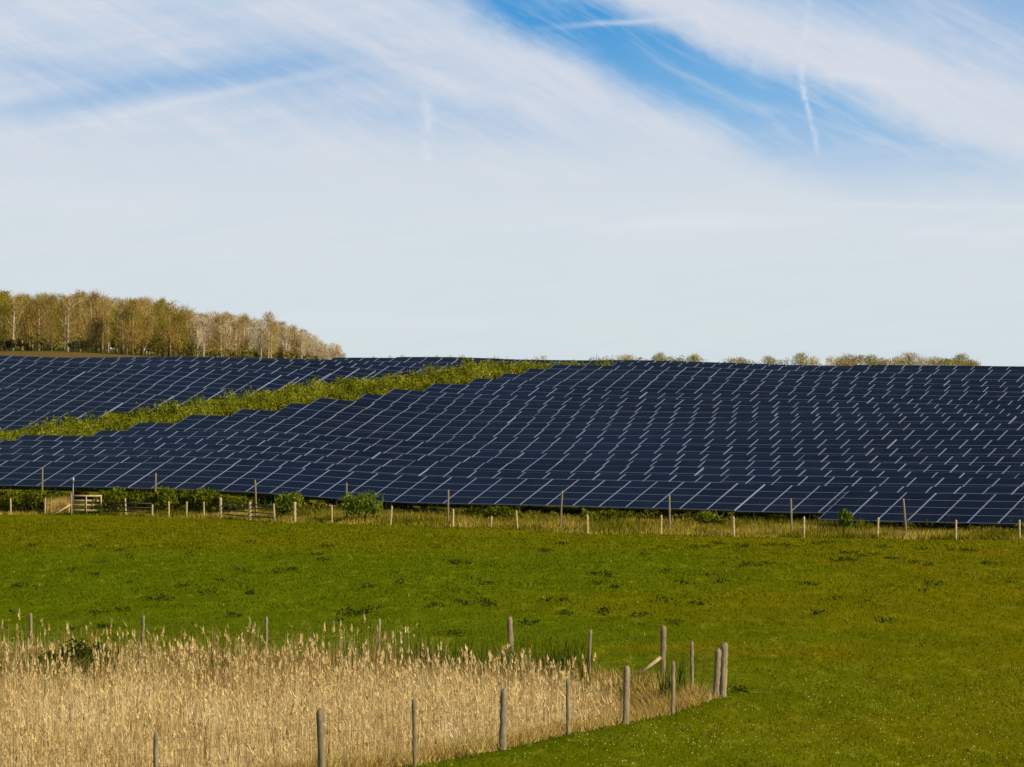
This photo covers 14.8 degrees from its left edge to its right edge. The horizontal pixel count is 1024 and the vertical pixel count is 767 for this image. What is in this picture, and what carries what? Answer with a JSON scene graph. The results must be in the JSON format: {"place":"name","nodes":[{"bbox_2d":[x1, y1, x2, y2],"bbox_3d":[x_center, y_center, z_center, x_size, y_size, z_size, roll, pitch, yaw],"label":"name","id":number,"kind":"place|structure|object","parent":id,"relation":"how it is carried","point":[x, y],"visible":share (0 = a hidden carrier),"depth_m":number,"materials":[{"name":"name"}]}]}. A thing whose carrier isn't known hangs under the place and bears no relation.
{"place":"outdoors","nodes":[
{"label":"outdoors","id":0,"kind":"place"},
{"bbox_2d":[0,347,1023,766],"bbox_3d":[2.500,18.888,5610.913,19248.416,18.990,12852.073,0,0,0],"label":"meadow ground","id":1,"kind":"structure","parent":0,"point":[758,675],"depth_m":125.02,"materials":[{"name":"green plant"}]},
{"bbox_2d":[0,290,10,350],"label":"woodland tree","id":2,"kind":"object","parent":1,"relation":"on","point":[2,295],"visible":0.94,"depth_m":651.33,"materials":[{"name":"brown plant"}]},
{"bbox_2d":[1,296,28,350],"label":"woodland tree","id":3,"kind":"object","parent":1,"relation":"on","point":[15,306],"visible":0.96,"depth_m":650.61,"materials":[{"name":"brown plant"}]},
{"bbox_2d":[0,489,56,511],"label":"shrub","id":4,"kind":"object","parent":1,"relation":"on","point":[30,499],"visible":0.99,"depth_m":232.93,"materials":[{"name":"green plant"}]},
{"bbox_2d":[16,294,41,350],"bbox_3d":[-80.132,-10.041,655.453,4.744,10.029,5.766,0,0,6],"label":"woodland tree","id":5,"kind":"object","parent":1,"relation":"on","point":[29,321],"visible":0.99,"depth_m":654.80,"materials":[{"name":"brown plant"}]},
{"bbox_2d":[25,296,47,350],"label":"woodland tree","id":6,"kind":"object","parent":1,"relation":"on","point":[38,300],"visible":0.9,"depth_m":656.47,"materials":[{"name":"brown plant"}]},
{"bbox_2d":[19,648,65,668],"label":"shrub","id":7,"kind":"object","parent":1,"relation":"on","point":[51,655],"visible":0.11,"depth_m":100.13,"materials":[{"name":"green plant"}]},
{"bbox_2d":[0,411,85,430],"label":"solar panel row","id":8,"kind":"object","parent":1,"relation":"on","point":[13,419],"visible":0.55,"depth_m":298.47,"materials":[{"name":"blue glass"}]},
{"bbox_2d":[31,293,55,350],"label":"woodland tree","id":9,"kind":"object","parent":1,"relation":"on","point":[41,330],"visible":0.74,"depth_m":656.67,"materials":[{"name":"brown plant"}]},
{"bbox_2d":[40,292,61,350],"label":"woodland tree","id":10,"kind":"object","parent":1,"relation":"on","point":[51,329],"visible":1,"depth_m":648.07,"materials":[{"name":"brown plant"}]},
{"bbox_2d":[43,495,72,513],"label":"dry reeds","id":11,"kind":"object","parent":1,"relation":"on","point":[54,506],"visible":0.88,"depth_m":231.97,"materials":[{"name":"beige plant"}]},
{"bbox_2d":[0,400,122,420],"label":"solar panel row","id":12,"kind":"object","parent":1,"relation":"on","point":[96,409],"visible":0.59,"depth_m":305.89,"materials":[{"name":"blue glass"}]},
{"bbox_2d":[2,638,122,672],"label":"shrub","id":13,"kind":"object","parent":1,"relation":"on","point":[85,652],"visible":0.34,"depth_m":100.30,"materials":[{"name":"green plant"}]},
{"bbox_2d":[55,295,74,350],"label":"woodland tree","id":14,"kind":"object","parent":1,"relation":"on","point":[64,348],"visible":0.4,"depth_m":673.77,"materials":[{"name":"brown plant"}]},
{"bbox_2d":[50,295,83,351],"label":"woodland tree","id":15,"kind":"object","parent":1,"relation":"on","point":[67,305],"visible":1,"depth_m":647.51,"materials":[{"name":"brown plant"}]},
{"bbox_2d":[64,288,88,349],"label":"woodland tree","id":16,"kind":"object","parent":1,"relation":"on","point":[80,296],"visible":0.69,"depth_m":669.54,"materials":[{"name":"brown plant"}]},
{"bbox_2d":[53,493,101,514],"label":"wooden gate","id":17,"kind":"structure","parent":1,"relation":"on","point":[86,504],"depth_m":230.34,"materials":[{"name":"beige wood"}]},
{"bbox_2d":[69,297,88,351],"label":"woodland tree","id":18,"kind":"object","parent":1,"relation":"on","point":[80,328],"visible":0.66,"depth_m":667.64,"materials":[{"name":"brown plant"}]},
{"bbox_2d":[0,388,172,417],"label":"solar panel row","id":19,"kind":"object","parent":1,"relation":"on","point":[128,401],"visible":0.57,"depth_m":312.74,"materials":[{"name":"blue glass"}]},
{"bbox_2d":[79,292,103,351],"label":"woodland tree","id":20,"kind":"object","parent":1,"relation":"on","point":[89,299],"visible":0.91,"depth_m":661.90,"materials":[{"name":"brown plant"}]},
{"bbox_2d":[82,286,113,352],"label":"woodland tree","id":21,"kind":"object","parent":1,"relation":"on","point":[98,318],"visible":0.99,"depth_m":662.02,"materials":[{"name":"brown plant"}]},
{"bbox_2d":[0,379,223,408],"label":"solar panel row","id":22,"kind":"object","parent":1,"relation":"on","point":[181,394],"visible":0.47,"depth_m":319.70,"materials":[{"name":"blue glass"}]},
{"bbox_2d":[90,486,134,512],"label":"shrub","id":23,"kind":"object","parent":1,"relation":"on","point":[108,495],"visible":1,"depth_m":230.52,"materials":[{"name":"green plant"}]},
{"bbox_2d":[104,304,120,352],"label":"woodland tree","id":24,"kind":"object","parent":1,"relation":"on","point":[109,326],"visible":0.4,"depth_m":669.73,"materials":[{"name":"brown plant"}]},
{"bbox_2d":[111,300,128,353],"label":"woodland tree","id":25,"kind":"object","parent":1,"relation":"on","point":[119,310],"visible":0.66,"depth_m":657.16,"materials":[{"name":"brown plant"}]},
{"bbox_2d":[116,302,137,354],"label":"woodland tree","id":26,"kind":"object","parent":1,"relation":"on","point":[125,326],"visible":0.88,"depth_m":652.93,"materials":[{"name":"brown plant"}]},
{"bbox_2d":[116,297,146,354],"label":"woodland tree","id":27,"kind":"object","parent":1,"relation":"on","point":[133,338],"visible":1,"depth_m":647.39,"materials":[{"name":"brown plant"}]},
{"bbox_2d":[117,298,149,353],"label":"woodland tree","id":28,"kind":"object","parent":1,"relation":"on","point":[140,325],"visible":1,"depth_m":649.48,"materials":[{"name":"brown plant"}]},
{"bbox_2d":[0,368,268,399],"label":"solar panel row","id":29,"kind":"object","parent":1,"relation":"on","point":[237,386],"visible":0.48,"depth_m":326.94,"materials":[{"name":"blue glass"}]},
{"bbox_2d":[126,301,153,354],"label":"woodland tree","id":30,"kind":"object","parent":1,"relation":"on","point":[143,339],"visible":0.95,"depth_m":652.44,"materials":[{"name":"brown plant"}]},
{"bbox_2d":[126,487,159,510],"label":"shrub","id":31,"kind":"object","parent":1,"relation":"on","point":[138,496],"visible":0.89,"depth_m":230.61,"materials":[{"name":"green plant"}]},
{"bbox_2d":[137,296,157,354],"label":"woodland tree","id":32,"kind":"object","parent":1,"relation":"on","point":[150,318],"visible":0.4,"depth_m":667.25,"materials":[{"name":"brown plant"}]},
{"bbox_2d":[0,360,298,393],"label":"solar panel row","id":33,"kind":"object","parent":1,"relation":"on","point":[276,382],"visible":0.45,"depth_m":333.86,"materials":[{"name":"blue glass"}]},
{"bbox_2d":[151,296,174,352],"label":"woodland tree","id":34,"kind":"object","parent":1,"relation":"on","point":[161,317],"visible":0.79,"depth_m":656.12,"materials":[{"name":"brown plant"}]},
{"bbox_2d":[0,355,330,388],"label":"solar panel row","id":35,"kind":"object","parent":1,"relation":"on","point":[303,375],"visible":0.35,"depth_m":340.74,"materials":[{"name":"blue glass"}]},
{"bbox_2d":[153,300,183,356],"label":"woodland tree","id":36,"kind":"object","parent":1,"relation":"on","point":[167,333],"visible":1,"depth_m":649.79,"materials":[{"name":"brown plant"}]},
{"bbox_2d":[2,330,340,358],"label":"undergrowth","id":37,"kind":"object","parent":1,"relation":"on","point":[249,353],"visible":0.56,"depth_m":657.11,"materials":[{"name":"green plant"}]},
{"bbox_2d":[151,485,192,510],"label":"shrub","id":38,"kind":"object","parent":1,"relation":"on","point":[173,497],"visible":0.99,"depth_m":229.91,"materials":[{"name":"green plant"}]},
{"bbox_2d":[170,306,190,356],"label":"woodland tree","id":39,"kind":"object","parent":1,"relation":"on","point":[181,323],"visible":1,"depth_m":650.78,"materials":[{"name":"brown plant"}]},
{"bbox_2d":[176,310,201,356],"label":"woodland tree","id":40,"kind":"object","parent":1,"relation":"on","point":[187,319],"visible":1,"depth_m":652.29,"materials":[{"name":"brown plant"}]},
{"bbox_2d":[190,315,207,356],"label":"woodland tree","id":41,"kind":"object","parent":1,"relation":"on","point":[197,333],"visible":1,"depth_m":655.18,"materials":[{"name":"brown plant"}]},
{"bbox_2d":[185,486,219,510],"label":"shrub","id":42,"kind":"object","parent":1,"relation":"on","point":[197,499],"visible":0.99,"depth_m":229.20,"materials":[{"name":"green plant"}]},
{"bbox_2d":[195,315,213,356],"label":"woodland tree","id":43,"kind":"object","parent":1,"relation":"on","point":[204,338],"visible":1,"depth_m":650.46,"materials":[{"name":"beige plant"}]},
{"bbox_2d":[63,356,374,384],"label":"solar panel row","id":44,"kind":"object","parent":1,"relation":"on","point":[338,371],"visible":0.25,"depth_m":344.18,"materials":[{"name":"blue glass"}]},
{"bbox_2d":[207,314,231,356],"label":"woodland tree","id":45,"kind":"object","parent":1,"relation":"on","point":[220,337],"visible":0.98,"depth_m":650.39,"materials":[{"name":"brown plant"}]},
{"bbox_2d":[215,316,232,349],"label":"woodland tree","id":46,"kind":"object","parent":1,"relation":"on","point":[227,333],"visible":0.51,"depth_m":670.91,"materials":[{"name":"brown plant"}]},
{"bbox_2d":[207,493,254,512],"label":"shrub","id":47,"kind":"object","parent":1,"relation":"on","point":[229,498],"visible":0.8,"depth_m":228.27,"materials":[{"name":"green plant"}]},
{"bbox_2d":[227,318,244,356],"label":"woodland tree","id":48,"kind":"object","parent":1,"relation":"on","point":[237,327],"visible":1,"depth_m":651.66,"materials":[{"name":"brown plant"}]},
{"bbox_2d":[234,315,254,352],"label":"woodland tree","id":49,"kind":"object","parent":1,"relation":"on","point":[244,322],"visible":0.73,"depth_m":671.74,"materials":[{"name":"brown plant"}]},
{"bbox_2d":[253,322,269,357],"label":"woodland tree","id":50,"kind":"object","parent":1,"relation":"on","point":[261,335],"visible":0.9,"depth_m":659.37,"materials":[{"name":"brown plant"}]},
{"bbox_2d":[255,310,280,357],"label":"woodland tree","id":51,"kind":"object","parent":1,"relation":"on","point":[269,317],"visible":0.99,"depth_m":652.96,"materials":[{"name":"beige plant"}]},
{"bbox_2d":[264,490,305,515],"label":"shrub","id":52,"kind":"object","parent":1,"relation":"on","point":[289,499],"visible":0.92,"depth_m":222.21,"materials":[{"name":"green plant"}]},
{"bbox_2d":[277,324,293,353],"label":"woodland tree","id":53,"kind":"object","parent":1,"relation":"on","point":[286,337],"visible":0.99,"depth_m":662.16,"materials":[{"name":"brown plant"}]},
{"bbox_2d":[287,325,304,358],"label":"woodland tree","id":54,"kind":"object","parent":1,"relation":"on","point":[296,342],"visible":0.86,"depth_m":671.76,"materials":[{"name":"brown plant"}]},
{"bbox_2d":[220,357,419,381],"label":"solar panel row","id":55,"kind":"object","parent":1,"relation":"on","point":[380,370],"visible":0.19,"depth_m":347.66,"materials":[{"name":"blue glass"}]},
{"bbox_2d":[0,356,680,440],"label":"scrub strip","id":56,"kind":"object","parent":1,"relation":"on","point":[354,389],"visible":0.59,"depth_m":316.01,"materials":[{"name":"green plant"}]},
{"bbox_2d":[0,625,707,702],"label":"green sedge","id":57,"kind":"object","parent":1,"relation":"on","point":[564,653],"visible":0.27,"depth_m":99.58,"materials":[{"name":"green plant"}]},
{"bbox_2d":[0,612,721,697],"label":"pen fence","id":58,"kind":"object","parent":1,"relation":"on","point":[717,655],"visible":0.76,"depth_m":98.16,"materials":[{"name":"grey wood"}]},
{"bbox_2d":[0,609,723,766],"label":"reed bed","id":59,"kind":"object","parent":1,"relation":"on","point":[382,707],"visible":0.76,"depth_m":84.19,"materials":[{"name":"beige plant"}]},
{"bbox_2d":[333,490,391,519],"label":"shrub","id":60,"kind":"object","parent":1,"relation":"on","point":[367,503],"visible":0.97,"depth_m":217.49,"materials":[{"name":"green plant"}]},
{"bbox_2d":[0,642,728,766],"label":"pen fence","id":61,"kind":"object","parent":1,"relation":"on","point":[321,733],"visible":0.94,"depth_m":77.52,"materials":[{"name":"grey wood"}]},
{"bbox_2d":[274,358,462,380],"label":"solar panel row","id":62,"kind":"object","parent":1,"relation":"on","point":[408,365],"visible":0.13,"depth_m":354.28,"materials":[{"name":"blue glass"}]},
{"bbox_2d":[331,358,501,365],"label":"solar panel row","id":63,"kind":"object","parent":1,"relation":"on","point":[426,360],"visible":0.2,"depth_m":360.89,"materials":[{"name":"blue glass"}]},
{"bbox_2d":[8,467,906,533],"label":"deer fence","id":64,"kind":"object","parent":1,"relation":"on","point":[791,523],"visible":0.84,"depth_m":207.60,"materials":[{"name":"wood"}]},
{"bbox_2d":[396,357,550,366],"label":"solar panel row","id":65,"kind":"object","parent":1,"relation":"on","point":[509,360],"visible":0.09,"depth_m":365.25,"materials":[{"name":"blue glass"}]},
{"bbox_2d":[477,505,522,519],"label":"shrub","id":66,"kind":"object","parent":1,"relation":"on","point":[490,511],"visible":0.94,"depth_m":218.37,"materials":[{"name":"green plant"}]},
{"bbox_2d":[0,461,1023,525],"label":"solar panel row","id":67,"kind":"object","parent":1,"relation":"on","point":[694,496],"visible":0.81,"depth_m":225.18,"materials":[{"name":"blue glass"}]},
{"bbox_2d":[0,454,1023,511],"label":"solar panel row","id":68,"kind":"object","parent":1,"relation":"on","point":[873,481],"visible":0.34,"depth_m":231.16,"materials":[{"name":"blue glass"}]},
{"bbox_2d":[0,440,1023,475],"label":"solar panel row","id":69,"kind":"object","parent":1,"relation":"on","point":[994,469],"visible":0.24,"depth_m":247.97,"materials":[{"name":"blue glass"}]},
{"bbox_2d":[0,448,1023,478],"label":"solar panel row","id":70,"kind":"object","parent":1,"relation":"on","point":[504,467],"visible":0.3,"depth_m":240.52,"materials":[{"name":"blue glass"}]},
{"bbox_2d":[7,537,1016,692],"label":"dark weeds","id":71,"kind":"object","parent":1,"relation":"on","point":[455,631],"visible":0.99,"depth_m":144.67,"materials":[{"name":"green plant"}]},
{"bbox_2d":[0,486,1023,531],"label":"brambles","id":72,"kind":"object","parent":1,"relation":"on","point":[541,510],"visible":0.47,"depth_m":219.29,"materials":[{"name":"green plant"}]},
{"bbox_2d":[10,497,1021,539],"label":"stock fence","id":73,"kind":"object","parent":1,"relation":"on","point":[517,521],"visible":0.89,"depth_m":212.10,"materials":[{"name":"wood"}]},
{"bbox_2d":[104,502,151,512],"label":"rail fence","id":74,"kind":"object","parent":73,"relation":"attached to","point":[128,507],"visible":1,"depth_m":228.76,"materials":[{"name":"wood"}]},
{"bbox_2d":[223,502,272,517],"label":"rail pen","id":75,"kind":"object","parent":73,"relation":"attached to","point":[247,511],"visible":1,"depth_m":222.31,"materials":[{"name":"wood"}]},
{"bbox_2d":[15,435,1023,465],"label":"solar panel row","id":76,"kind":"object","parent":1,"relation":"on","point":[1003,461],"visible":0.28,"depth_m":253.50,"materials":[{"name":"blue glass"}]},
{"bbox_2d":[92,430,1023,456],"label":"solar panel row","id":77,"kind":"object","parent":1,"relation":"on","point":[782,451],"visible":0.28,"depth_m":260.46,"materials":[{"name":"blue glass"}]},
{"bbox_2d":[126,423,1023,448],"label":"solar panel row","id":78,"kind":"object","parent":1,"relation":"on","point":[858,443],"visible":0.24,"depth_m":267.40,"materials":[{"name":"blue glass"}]},
{"bbox_2d":[518,359,655,365],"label":"solar panel row","id":79,"kind":"object","parent":1,"relation":"on","point":[590,362],"visible":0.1,"depth_m":367.22,"materials":[{"name":"blue glass"}]},
{"bbox_2d":[179,415,1023,447],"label":"solar panel row","id":80,"kind":"object","parent":1,"relation":"on","point":[848,434],"visible":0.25,"depth_m":273.96,"materials":[{"name":"blue glass"}]},
{"bbox_2d":[580,506,648,522],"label":"shrub","id":81,"kind":"object","parent":1,"relation":"on","point":[611,513],"visible":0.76,"depth_m":213.36,"materials":[{"name":"green plant"}]},
{"bbox_2d":[232,409,1023,430],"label":"solar panel row","id":82,"kind":"object","parent":1,"relation":"on","point":[647,427],"visible":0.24,"depth_m":281.41,"materials":[{"name":"blue glass"}]},
{"bbox_2d":[279,403,1023,423],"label":"solar panel row","id":83,"kind":"object","parent":1,"relation":"on","point":[317,409],"visible":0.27,"depth_m":288.77,"materials":[{"name":"blue glass"}]},
{"bbox_2d":[309,398,1023,423],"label":"solar panel row","id":84,"kind":"object","parent":1,"relation":"on","point":[406,409],"visible":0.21,"depth_m":299.22,"materials":[{"name":"blue glass"}]},
{"bbox_2d":[356,393,1023,413],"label":"solar panel row","id":85,"kind":"object","parent":1,"relation":"on","point":[419,403],"visible":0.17,"depth_m":304.23,"materials":[{"name":"blue glass"}]},
{"bbox_2d":[385,389,1023,408],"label":"solar panel row","id":86,"kind":"object","parent":1,"relation":"on","point":[635,402],"visible":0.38,"depth_m":311.05,"materials":[{"name":"blue glass"}]},
{"bbox_2d":[682,509,732,525],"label":"shrub","id":87,"kind":"object","parent":1,"relation":"on","point":[707,515],"visible":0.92,"depth_m":209.03,"materials":[{"name":"green plant"}]},
{"bbox_2d":[424,383,1023,404],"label":"solar panel row","id":88,"kind":"object","parent":1,"relation":"on","point":[494,390],"visible":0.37,"depth_m":317.35,"materials":[{"name":"blue glass"}]},
{"bbox_2d":[426,633,1022,766],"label":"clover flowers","id":89,"kind":"object","parent":1,"relation":"on","point":[798,721],"visible":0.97,"depth_m":81.14,"materials":[{"name":"plant"}]},
{"bbox_2d":[467,378,1023,400],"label":"solar panel row","id":90,"kind":"object","parent":1,"relation":"on","point":[941,395],"visible":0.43,"depth_m":321.79,"materials":[{"name":"blue glass"}]},
{"bbox_2d":[497,373,1023,391],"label":"solar panel row","id":91,"kind":"object","parent":1,"relation":"on","point":[673,381],"visible":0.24,"depth_m":329.45,"materials":[{"name":"blue glass"}]},
{"bbox_2d":[523,369,1023,387],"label":"solar panel row","id":92,"kind":"object","parent":1,"relation":"on","point":[795,378],"visible":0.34,"depth_m":335.26,"materials":[{"name":"blue glass"}]},
{"bbox_2d":[589,354,980,365],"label":"skyline hedge","id":93,"kind":"object","parent":1,"relation":"on","point":[850,363],"visible":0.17,"depth_m":515.21,"materials":[{"name":"green plant"}]},
{"bbox_2d":[549,365,1023,381],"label":"solar panel row","id":94,"kind":"object","parent":1,"relation":"on","point":[1006,378],"visible":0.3,"depth_m":341.64,"materials":[{"name":"blue glass"}]},
{"bbox_2d":[613,362,1023,375],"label":"solar panel row","id":95,"kind":"object","parent":1,"relation":"on","point":[920,371],"visible":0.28,"depth_m":347.29,"materials":[{"name":"blue glass"}]},
{"bbox_2d":[654,361,1023,369],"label":"solar panel row","id":96,"kind":"object","parent":1,"relation":"on","point":[945,367],"visible":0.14,"depth_m":351.96,"materials":[{"name":"blue glass"}]},
{"bbox_2d":[837,509,853,530],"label":"shrub","id":97,"kind":"object","parent":1,"relation":"on","point":[846,518],"visible":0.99,"depth_m":200.31,"materials":[{"name":"green plant"}]},
{"bbox_2d":[818,491,1023,527],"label":"solar panel row","id":98,"kind":"object","parent":1,"relation":"on","point":[959,508],"visible":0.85,"depth_m":203.32,"materials":[{"name":"blue glass"}]},
{"bbox_2d":[0,494,1023,539],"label":"rough grass","id":99,"kind":"structure","parent":0,"point":[744,527],"depth_m":210.61,"materials":[{"name":"plant"}]},
{"bbox_2d":[0,0,1023,365],"label":"sky","id":100,"kind":"structure","parent":0,"point":[715,180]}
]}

